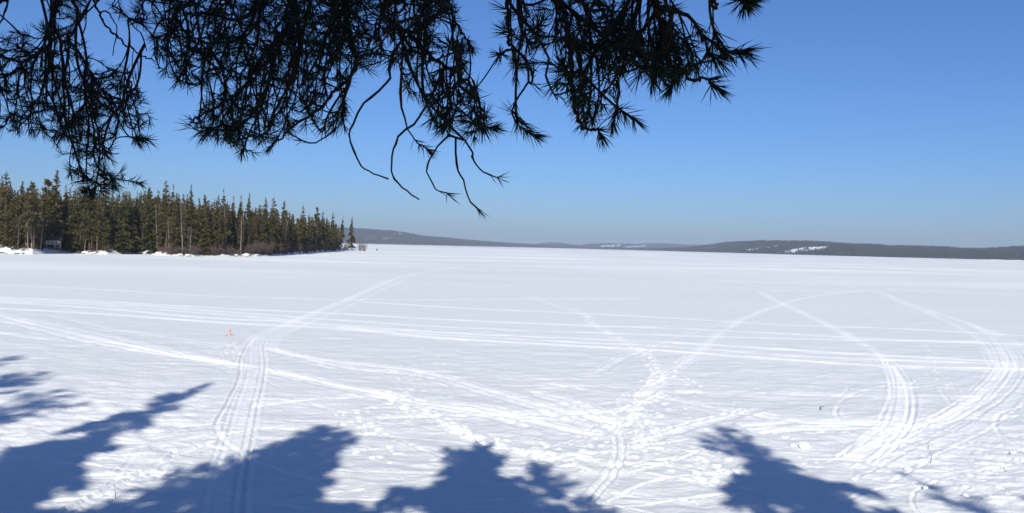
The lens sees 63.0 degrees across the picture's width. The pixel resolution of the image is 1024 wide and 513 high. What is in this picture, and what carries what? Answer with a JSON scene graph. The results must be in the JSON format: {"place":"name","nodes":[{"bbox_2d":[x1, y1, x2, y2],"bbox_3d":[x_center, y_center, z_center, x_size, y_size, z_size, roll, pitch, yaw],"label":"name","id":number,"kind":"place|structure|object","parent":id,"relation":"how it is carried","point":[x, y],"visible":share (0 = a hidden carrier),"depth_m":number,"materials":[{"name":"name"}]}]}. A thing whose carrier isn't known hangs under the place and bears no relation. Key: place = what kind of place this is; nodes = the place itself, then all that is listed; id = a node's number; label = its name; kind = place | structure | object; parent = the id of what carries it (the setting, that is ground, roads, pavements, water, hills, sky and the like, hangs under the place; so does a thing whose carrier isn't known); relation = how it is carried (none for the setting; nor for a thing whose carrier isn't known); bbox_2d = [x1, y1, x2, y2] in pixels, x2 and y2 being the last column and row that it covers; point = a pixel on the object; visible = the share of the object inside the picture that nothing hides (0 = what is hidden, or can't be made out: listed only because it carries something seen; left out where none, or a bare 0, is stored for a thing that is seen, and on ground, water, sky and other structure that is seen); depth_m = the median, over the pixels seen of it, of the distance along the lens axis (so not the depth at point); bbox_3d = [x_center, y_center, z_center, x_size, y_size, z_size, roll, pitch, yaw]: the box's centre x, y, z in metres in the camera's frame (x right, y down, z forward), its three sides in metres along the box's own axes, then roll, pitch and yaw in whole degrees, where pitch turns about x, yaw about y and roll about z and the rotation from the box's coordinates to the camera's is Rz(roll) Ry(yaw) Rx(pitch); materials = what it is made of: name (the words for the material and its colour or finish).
{"place":"outdoors","nodes":[
{"label":"outdoors","id":0,"kind":"place"},
{"bbox_2d":[0,244,357,255],"bbox_3d":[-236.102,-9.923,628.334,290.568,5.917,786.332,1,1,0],"label":"snowy shore","id":1,"kind":"structure","parent":0,"point":[50,250],"depth_m":288.36,"materials":[{"name":"white snow"}]},
{"bbox_2d":[0,170,13,244],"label":"spruce tree","id":2,"kind":"object","parent":1,"relation":"on","point":[5,204],"visible":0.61,"depth_m":267.37,"materials":[{"name":"green plant"}]},
{"bbox_2d":[1,201,13,247],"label":"spruce tree","id":3,"kind":"object","parent":1,"relation":"on","point":[7,222],"visible":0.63,"depth_m":265.19,"materials":[{"name":"green plant"}]},
{"bbox_2d":[2,198,18,232],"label":"pine tree","id":4,"kind":"object","parent":1,"relation":"on","point":[13,202],"visible":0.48,"depth_m":266.62,"materials":[{"name":"green plant"}]},
{"bbox_2d":[7,193,23,249],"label":"spruce tree","id":5,"kind":"object","parent":1,"relation":"on","point":[14,244],"visible":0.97,"depth_m":260.92,"materials":[{"name":"green plant"}]},
{"bbox_2d":[13,181,25,243],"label":"spruce tree","id":6,"kind":"object","parent":1,"relation":"on","point":[21,195],"visible":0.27,"depth_m":267.80,"materials":[{"name":"green plant"}]},
{"bbox_2d":[19,198,24,241],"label":"spruce tree","id":7,"kind":"object","parent":1,"relation":"on","point":[21,205],"visible":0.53,"depth_m":264.19,"materials":[{"name":"green plant"}]},
{"bbox_2d":[18,192,32,247],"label":"spruce tree","id":8,"kind":"object","parent":1,"relation":"on","point":[24,236],"visible":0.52,"depth_m":263.31,"materials":[{"name":"green plant"}]},
{"bbox_2d":[18,181,42,249],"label":"pine tree","id":9,"kind":"object","parent":1,"relation":"on","point":[31,204],"visible":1,"depth_m":259.10,"materials":[{"name":"green plant"}]},
{"bbox_2d":[26,219,42,247],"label":"spruce tree","id":10,"kind":"object","parent":1,"relation":"on","point":[36,238],"visible":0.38,"depth_m":263.62,"materials":[{"name":"green plant"}]},
{"bbox_2d":[32,189,44,245],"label":"spruce tree","id":11,"kind":"object","parent":1,"relation":"on","point":[38,218],"visible":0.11,"depth_m":268.69,"materials":[{"name":"green plant"}]},
{"bbox_2d":[36,214,45,250],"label":"birch tree","id":12,"kind":"object","parent":1,"relation":"on","point":[40,230],"visible":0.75,"depth_m":263.99,"materials":[{"name":"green plant"}]},
{"bbox_2d":[37,194,45,235],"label":"spruce tree","id":13,"kind":"object","parent":1,"relation":"on","point":[41,209],"visible":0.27,"depth_m":269.38,"materials":[{"name":"green plant"}]},
{"bbox_2d":[39,196,46,247],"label":"spruce tree","id":14,"kind":"object","parent":1,"relation":"on","point":[43,244],"visible":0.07,"depth_m":276.21,"materials":[{"name":"green plant"}]},
{"bbox_2d":[42,192,51,247],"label":"spruce tree","id":15,"kind":"object","parent":1,"relation":"on","point":[46,221],"visible":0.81,"depth_m":278.15,"materials":[{"name":"green plant"}]},
{"bbox_2d":[40,178,63,230],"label":"pine tree","id":16,"kind":"object","parent":1,"relation":"on","point":[47,182],"visible":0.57,"depth_m":286.48,"materials":[{"name":"green plant"}]},
{"bbox_2d":[48,201,55,235],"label":"pine tree","id":17,"kind":"object","parent":1,"relation":"on","point":[51,217],"visible":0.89,"depth_m":285.37,"materials":[{"name":"green plant"}]},
{"bbox_2d":[43,236,62,247],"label":"cottage","id":18,"kind":"structure","parent":1,"relation":"on","point":[53,241],"depth_m":279.55,"materials":[{"name":"wood"}]},
{"bbox_2d":[48,170,68,248],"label":"spruce tree","id":19,"kind":"object","parent":1,"relation":"on","point":[57,211],"visible":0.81,"depth_m":286.05,"materials":[{"name":"green plant"}]},
{"bbox_2d":[60,185,69,248],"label":"spruce tree","id":20,"kind":"object","parent":1,"relation":"on","point":[65,196],"visible":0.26,"depth_m":295.95,"materials":[{"name":"green plant"}]},
{"bbox_2d":[61,197,70,248],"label":"spruce tree","id":21,"kind":"object","parent":1,"relation":"on","point":[65,215],"visible":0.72,"depth_m":292.59,"materials":[{"name":"green plant"}]},
{"bbox_2d":[62,194,84,251],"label":"spruce tree","id":22,"kind":"object","parent":1,"relation":"on","point":[71,243],"visible":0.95,"depth_m":290.07,"materials":[{"name":"green plant"}]},
{"bbox_2d":[73,197,83,243],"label":"spruce tree","id":23,"kind":"object","parent":1,"relation":"on","point":[77,227],"visible":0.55,"depth_m":290.39,"materials":[{"name":"green plant"}]},
{"bbox_2d":[69,189,93,250],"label":"pine tree","id":24,"kind":"object","parent":1,"relation":"on","point":[82,202],"visible":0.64,"depth_m":290.22,"materials":[{"name":"green plant"}]},
{"bbox_2d":[77,203,94,252],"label":"pine tree","id":25,"kind":"object","parent":1,"relation":"on","point":[86,231],"visible":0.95,"depth_m":284.68,"materials":[{"name":"green plant"}]},
{"bbox_2d":[89,199,96,249],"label":"pine tree","id":26,"kind":"object","parent":1,"relation":"on","point":[93,211],"visible":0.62,"depth_m":287.48,"materials":[{"name":"green plant"}]},
{"bbox_2d":[92,203,102,252],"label":"spruce tree","id":27,"kind":"object","parent":1,"relation":"on","point":[99,233],"visible":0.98,"depth_m":283.07,"materials":[{"name":"green plant"}]},
{"bbox_2d":[92,191,107,248],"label":"spruce tree","id":28,"kind":"object","parent":1,"relation":"on","point":[100,200],"visible":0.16,"depth_m":290.82,"materials":[{"name":"green plant"}]},
{"bbox_2d":[93,200,111,248],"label":"pine tree","id":29,"kind":"object","parent":1,"relation":"on","point":[106,226],"visible":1,"depth_m":283.76,"materials":[{"name":"green plant"}]},
{"bbox_2d":[98,207,111,250],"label":"spruce tree","id":30,"kind":"object","parent":1,"relation":"on","point":[104,239],"visible":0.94,"depth_m":284.95,"materials":[{"name":"green plant"}]},
{"bbox_2d":[104,208,117,249],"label":"spruce tree","id":31,"kind":"object","parent":1,"relation":"on","point":[112,222],"visible":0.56,"depth_m":291.77,"materials":[{"name":"green plant"}]},
{"bbox_2d":[107,194,117,235],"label":"spruce tree","id":32,"kind":"object","parent":1,"relation":"on","point":[110,208],"visible":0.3,"depth_m":294.93,"materials":[{"name":"green plant"}]},
{"bbox_2d":[109,190,134,253],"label":"spruce tree","id":33,"kind":"object","parent":1,"relation":"on","point":[122,238],"visible":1,"depth_m":289.18,"materials":[{"name":"green plant"}]},
{"bbox_2d":[123,194,139,252],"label":"spruce tree","id":34,"kind":"object","parent":1,"relation":"on","point":[131,220],"visible":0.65,"depth_m":295.45,"materials":[{"name":"green plant"}]},
{"bbox_2d":[133,196,139,238],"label":"spruce tree","id":35,"kind":"object","parent":1,"relation":"on","point":[136,210],"visible":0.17,"depth_m":311.13,"materials":[{"name":"green plant"}]},
{"bbox_2d":[134,201,144,251],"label":"spruce tree","id":36,"kind":"object","parent":1,"relation":"on","point":[138,222],"visible":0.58,"depth_m":301.11,"materials":[{"name":"green plant"}]},
{"bbox_2d":[140,201,149,250],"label":"spruce tree","id":37,"kind":"object","parent":1,"relation":"on","point":[144,219],"visible":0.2,"depth_m":300.42,"materials":[{"name":"green plant"}]},
{"bbox_2d":[138,190,158,253],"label":"spruce tree","id":38,"kind":"object","parent":1,"relation":"on","point":[149,240],"visible":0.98,"depth_m":293.32,"materials":[{"name":"green plant"}]},
{"bbox_2d":[152,202,160,242],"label":"birch tree","id":39,"kind":"object","parent":1,"relation":"on","point":[158,209],"visible":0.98,"depth_m":293.57,"materials":[{"name":"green plant"}]},
{"bbox_2d":[153,198,161,236],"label":"pine tree","id":40,"kind":"object","parent":1,"relation":"on","point":[158,202],"visible":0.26,"depth_m":297.50,"materials":[{"name":"green plant"}]},
{"bbox_2d":[151,181,171,249],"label":"spruce tree","id":41,"kind":"object","parent":1,"relation":"on","point":[166,199],"visible":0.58,"depth_m":293.72,"materials":[{"name":"green plant"}]},
{"bbox_2d":[157,197,170,247],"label":"spruce tree","id":42,"kind":"object","parent":1,"relation":"on","point":[161,243],"visible":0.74,"depth_m":293.24,"materials":[{"name":"green plant"}]},
{"bbox_2d":[159,208,168,250],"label":"pine tree","id":43,"kind":"object","parent":1,"relation":"on","point":[164,219],"visible":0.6,"depth_m":291.25,"materials":[{"name":"green plant"}]},
{"bbox_2d":[0,176,342,245],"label":"deep forest","id":44,"kind":"object","parent":1,"relation":"on","point":[180,200],"visible":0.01,"depth_m":338.86,"materials":[{"name":"green plant"}]},
{"bbox_2d":[164,186,178,244],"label":"spruce tree","id":45,"kind":"object","parent":1,"relation":"on","point":[171,205],"visible":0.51,"depth_m":289.38,"materials":[{"name":"green plant"}]},
{"bbox_2d":[166,195,180,251],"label":"spruce tree","id":46,"kind":"object","parent":1,"relation":"on","point":[173,234],"visible":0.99,"depth_m":285.19,"materials":[{"name":"green plant"}]},
{"bbox_2d":[170,193,182,249],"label":"spruce tree","id":47,"kind":"object","parent":1,"relation":"on","point":[178,221],"visible":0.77,"depth_m":287.14,"materials":[{"name":"green plant"}]},
{"bbox_2d":[178,202,187,250],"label":"birch tree","id":48,"kind":"object","parent":1,"relation":"on","point":[181,228],"visible":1,"depth_m":283.19,"materials":[{"name":"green plant"}]},
{"bbox_2d":[179,198,194,252],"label":"spruce tree","id":49,"kind":"object","parent":1,"relation":"on","point":[185,243],"visible":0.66,"depth_m":288.36,"materials":[{"name":"green plant"}]},
{"bbox_2d":[183,185,198,251],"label":"spruce tree","id":50,"kind":"object","parent":1,"relation":"on","point":[192,220],"visible":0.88,"depth_m":289.87,"materials":[{"name":"green plant"}]},
{"bbox_2d":[195,215,201,245],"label":"spruce tree","id":51,"kind":"object","parent":1,"relation":"on","point":[198,231],"visible":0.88,"depth_m":291.28,"materials":[{"name":"green plant"}]},
{"bbox_2d":[195,211,212,254],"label":"spruce tree","id":52,"kind":"object","parent":1,"relation":"on","point":[205,242],"visible":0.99,"depth_m":290.00,"materials":[{"name":"green plant"}]},
{"bbox_2d":[200,194,209,238],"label":"spruce tree","id":53,"kind":"object","parent":1,"relation":"on","point":[204,206],"visible":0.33,"depth_m":298.69,"materials":[{"name":"green plant"}]},
{"bbox_2d":[209,213,218,247],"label":"spruce tree","id":54,"kind":"object","parent":1,"relation":"on","point":[213,235],"visible":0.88,"depth_m":294.66,"materials":[{"name":"green plant"}]},
{"bbox_2d":[211,195,224,247],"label":"spruce tree","id":55,"kind":"object","parent":1,"relation":"on","point":[217,211],"visible":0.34,"depth_m":302.85,"materials":[{"name":"green plant"}]},
{"bbox_2d":[215,208,225,253],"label":"spruce tree","id":56,"kind":"object","parent":1,"relation":"on","point":[219,234],"visible":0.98,"depth_m":295.61,"materials":[{"name":"green plant"}]},
{"bbox_2d":[218,190,230,246],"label":"spruce tree","id":57,"kind":"object","parent":1,"relation":"on","point":[225,211],"visible":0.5,"depth_m":300.97,"materials":[{"name":"green plant"}]},
{"bbox_2d":[222,215,231,251],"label":"pine tree","id":58,"kind":"object","parent":1,"relation":"on","point":[226,232],"visible":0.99,"depth_m":297.87,"materials":[{"name":"green plant"}]},
{"bbox_2d":[225,205,235,248],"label":"spruce tree","id":59,"kind":"object","parent":1,"relation":"on","point":[229,241],"visible":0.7,"depth_m":303.61,"materials":[{"name":"green plant"}]},
{"bbox_2d":[230,197,237,239],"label":"spruce tree","id":60,"kind":"object","parent":1,"relation":"on","point":[233,205],"visible":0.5,"depth_m":313.04,"materials":[{"name":"green plant"}]},
{"bbox_2d":[231,216,239,250],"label":"spruce tree","id":61,"kind":"object","parent":1,"relation":"on","point":[235,228],"visible":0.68,"depth_m":309.32,"materials":[{"name":"green plant"}]},
{"bbox_2d":[237,205,244,247],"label":"spruce tree","id":62,"kind":"object","parent":1,"relation":"on","point":[238,223],"visible":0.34,"depth_m":315.94,"materials":[{"name":"green plant"}]},
{"bbox_2d":[237,215,245,248],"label":"spruce tree","id":63,"kind":"object","parent":1,"relation":"on","point":[242,236],"visible":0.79,"depth_m":310.40,"materials":[{"name":"green plant"}]},
{"bbox_2d":[237,194,245,234],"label":"spruce tree","id":64,"kind":"object","parent":1,"relation":"on","point":[240,213],"visible":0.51,"depth_m":316.15,"materials":[{"name":"green plant"}]},
{"bbox_2d":[238,214,244,254],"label":"birch tree","id":65,"kind":"object","parent":1,"relation":"on","point":[240,234],"visible":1,"depth_m":306.74,"materials":[{"name":"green plant"}]},
{"bbox_2d":[242,193,254,251],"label":"spruce tree","id":66,"kind":"object","parent":1,"relation":"on","point":[250,215],"visible":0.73,"depth_m":315.48,"materials":[{"name":"green plant"}]},
{"bbox_2d":[246,220,252,241],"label":"pine tree","id":67,"kind":"object","parent":1,"relation":"on","point":[249,231],"visible":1,"depth_m":313.20,"materials":[{"name":"green plant"}]},
{"bbox_2d":[251,215,259,250],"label":"spruce tree","id":68,"kind":"object","parent":1,"relation":"on","point":[255,234],"visible":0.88,"depth_m":315.80,"materials":[{"name":"green plant"}]},
{"bbox_2d":[255,214,260,240],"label":"spruce tree","id":69,"kind":"object","parent":1,"relation":"on","point":[258,229],"visible":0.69,"depth_m":320.09,"materials":[{"name":"green plant"}]},
{"bbox_2d":[252,239,263,254],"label":"bare shrub","id":70,"kind":"object","parent":1,"relation":"on","point":[258,251],"visible":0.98,"depth_m":313.58,"materials":[{"name":"brown plant"}]},
{"bbox_2d":[257,218,267,245],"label":"pine tree","id":71,"kind":"object","parent":1,"relation":"on","point":[262,236],"visible":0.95,"depth_m":320.52,"materials":[{"name":"green plant"}]},
{"bbox_2d":[260,198,270,237],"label":"spruce tree","id":72,"kind":"object","parent":1,"relation":"on","point":[266,215],"visible":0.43,"depth_m":328.58,"materials":[{"name":"green plant"}]},
{"bbox_2d":[267,210,277,250],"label":"spruce tree","id":73,"kind":"object","parent":1,"relation":"on","point":[272,227],"visible":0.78,"depth_m":328.63,"materials":[{"name":"green plant"}]},
{"bbox_2d":[269,197,283,252],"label":"spruce tree","id":74,"kind":"object","parent":1,"relation":"on","point":[274,216],"visible":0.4,"depth_m":335.42,"materials":[{"name":"green plant"}]},
{"bbox_2d":[277,221,282,251],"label":"spruce tree","id":75,"kind":"object","parent":1,"relation":"on","point":[279,231],"visible":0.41,"depth_m":347.18,"materials":[{"name":"green plant"}]},
{"bbox_2d":[280,217,288,251],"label":"spruce tree","id":76,"kind":"object","parent":1,"relation":"on","point":[282,233],"visible":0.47,"depth_m":358.43,"materials":[{"name":"green plant"}]},
{"bbox_2d":[280,201,291,243],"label":"spruce tree","id":77,"kind":"object","parent":1,"relation":"on","point":[283,213],"visible":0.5,"depth_m":361.49,"materials":[{"name":"green plant"}]},
{"bbox_2d":[282,211,290,249],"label":"spruce tree","id":78,"kind":"object","parent":1,"relation":"on","point":[287,234],"visible":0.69,"depth_m":358.51,"materials":[{"name":"green plant"}]},
{"bbox_2d":[289,221,293,251],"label":"spruce tree","id":79,"kind":"object","parent":1,"relation":"on","point":[291,232],"visible":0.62,"depth_m":373.65,"materials":[{"name":"green plant"}]},
{"bbox_2d":[291,215,295,245],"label":"spruce tree","id":80,"kind":"object","parent":1,"relation":"on","point":[293,225],"visible":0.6,"depth_m":383.92,"materials":[{"name":"green plant"}]},
{"bbox_2d":[293,219,302,240],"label":"pine tree","id":81,"kind":"object","parent":1,"relation":"on","point":[299,231],"visible":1,"depth_m":384.46,"materials":[{"name":"green plant"}]},
{"bbox_2d":[301,207,308,248],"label":"spruce tree","id":82,"kind":"object","parent":1,"relation":"on","point":[304,227],"visible":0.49,"depth_m":403.39,"materials":[{"name":"green plant"}]},
{"bbox_2d":[309,219,314,244],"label":"spruce tree","id":83,"kind":"object","parent":1,"relation":"on","point":[311,232],"visible":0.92,"depth_m":431.71,"materials":[{"name":"green plant"}]},
{"bbox_2d":[310,217,316,249],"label":"spruce tree","id":84,"kind":"object","parent":1,"relation":"on","point":[314,243],"visible":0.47,"depth_m":439.59,"materials":[{"name":"green plant"}]},
{"bbox_2d":[314,207,321,242],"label":"pine tree","id":85,"kind":"object","parent":1,"relation":"on","point":[317,218],"visible":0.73,"depth_m":460.02,"materials":[{"name":"green plant"}]},
{"bbox_2d":[315,225,323,250],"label":"spruce tree","id":86,"kind":"object","parent":1,"relation":"on","point":[319,241],"visible":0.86,"depth_m":462.59,"materials":[{"name":"green plant"}]},
{"bbox_2d":[321,226,326,248],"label":"pine tree","id":87,"kind":"object","parent":1,"relation":"on","point":[324,239],"visible":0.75,"depth_m":473.80,"materials":[{"name":"green plant"}]},
{"bbox_2d":[321,214,328,246],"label":"spruce tree","id":88,"kind":"object","parent":1,"relation":"on","point":[324,224],"visible":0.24,"depth_m":488.18,"materials":[{"name":"green plant"}]},
{"bbox_2d":[325,224,332,247],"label":"pine tree","id":89,"kind":"object","parent":1,"relation":"on","point":[329,237],"visible":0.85,"depth_m":495.02,"materials":[{"name":"green plant"}]},
{"bbox_2d":[330,215,336,245],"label":"spruce tree","id":90,"kind":"object","parent":1,"relation":"on","point":[334,227],"visible":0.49,"depth_m":522.29,"materials":[{"name":"green plant"}]},
{"bbox_2d":[340,217,344,243],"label":"spruce tree","id":91,"kind":"object","parent":1,"relation":"on","point":[342,228],"visible":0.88,"depth_m":581.30,"materials":[{"name":"green plant"}]},
{"bbox_2d":[346,219,355,248],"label":"spruce tree","id":92,"kind":"object","parent":1,"relation":"on","point":[351,241],"visible":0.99,"depth_m":627.62,"materials":[{"name":"green plant"}]},
{"bbox_2d":[0,0,769,218],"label":"pine tree","id":93,"kind":"object","parent":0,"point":[338,33],"visible":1,"depth_m":2.74,"materials":[{"name":"green plant"}]},
{"bbox_2d":[340,230,553,247],"bbox_3d":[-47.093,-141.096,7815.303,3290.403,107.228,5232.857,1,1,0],"label":"forested hill","id":94,"kind":"structure","parent":0,"point":[370,242],"depth_m":5716.24,"materials":[{"name":"plant"}]},
{"bbox_2d":[330,227,617,247],"bbox_3d":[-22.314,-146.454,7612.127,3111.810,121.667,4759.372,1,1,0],"label":"forest","id":95,"kind":"object","parent":94,"relation":"on","point":[415,237],"visible":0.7,"depth_m":6079.62,"materials":[{"name":"plant"}]},
{"bbox_2d":[0,243,1023,512],"bbox_3d":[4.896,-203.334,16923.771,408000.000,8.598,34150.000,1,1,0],"label":"snow covered lake","id":96,"kind":"structure","parent":0,"point":[442,379],"depth_m":36.74,"materials":[{"name":"white snow"}]},
{"bbox_2d":[795,442,809,448],"bbox_3d":[9.032,5.840,25.955,0.476,0.158,0.476,1,1,-24],"label":"snow lump","id":97,"kind":"object","parent":96,"relation":"on","point":[803,445],"visible":1,"depth_m":25.81,"materials":[{"name":"white snow"}]},
{"bbox_2d":[0,0,1023,248],"label":"sky","id":98,"kind":"structure","parent":0,"point":[889,122],"materials":[{"name":"blue"}]},
{"bbox_2d":[546,243,698,247],"bbox_3d":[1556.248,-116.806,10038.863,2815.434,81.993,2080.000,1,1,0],"label":"forested hill","id":99,"kind":"structure","parent":0,"point":[644,245],"depth_m":9599.69,"materials":[{"name":"plant"}]},
{"bbox_2d":[534,242,702,248],"bbox_3d":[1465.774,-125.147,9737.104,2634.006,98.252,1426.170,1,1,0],"label":"forest","id":100,"kind":"object","parent":99,"relation":"on","point":[647,245],"visible":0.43,"depth_m":9807.77,"materials":[{"name":"plant"}]},
{"bbox_2d":[574,242,1018,259],"bbox_3d":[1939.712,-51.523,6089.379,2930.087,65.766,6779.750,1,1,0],"label":"forested hill","id":101,"kind":"structure","parent":0,"point":[795,249],"depth_m":3620.59,"materials":[{"name":"plant"}]},
{"bbox_2d":[563,240,1023,259],"bbox_3d":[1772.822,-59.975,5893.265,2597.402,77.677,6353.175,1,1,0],"label":"forest","id":102,"kind":"object","parent":101,"relation":"on","point":[931,251],"visible":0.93,"depth_m":3421.79,"materials":[{"name":"plant"}]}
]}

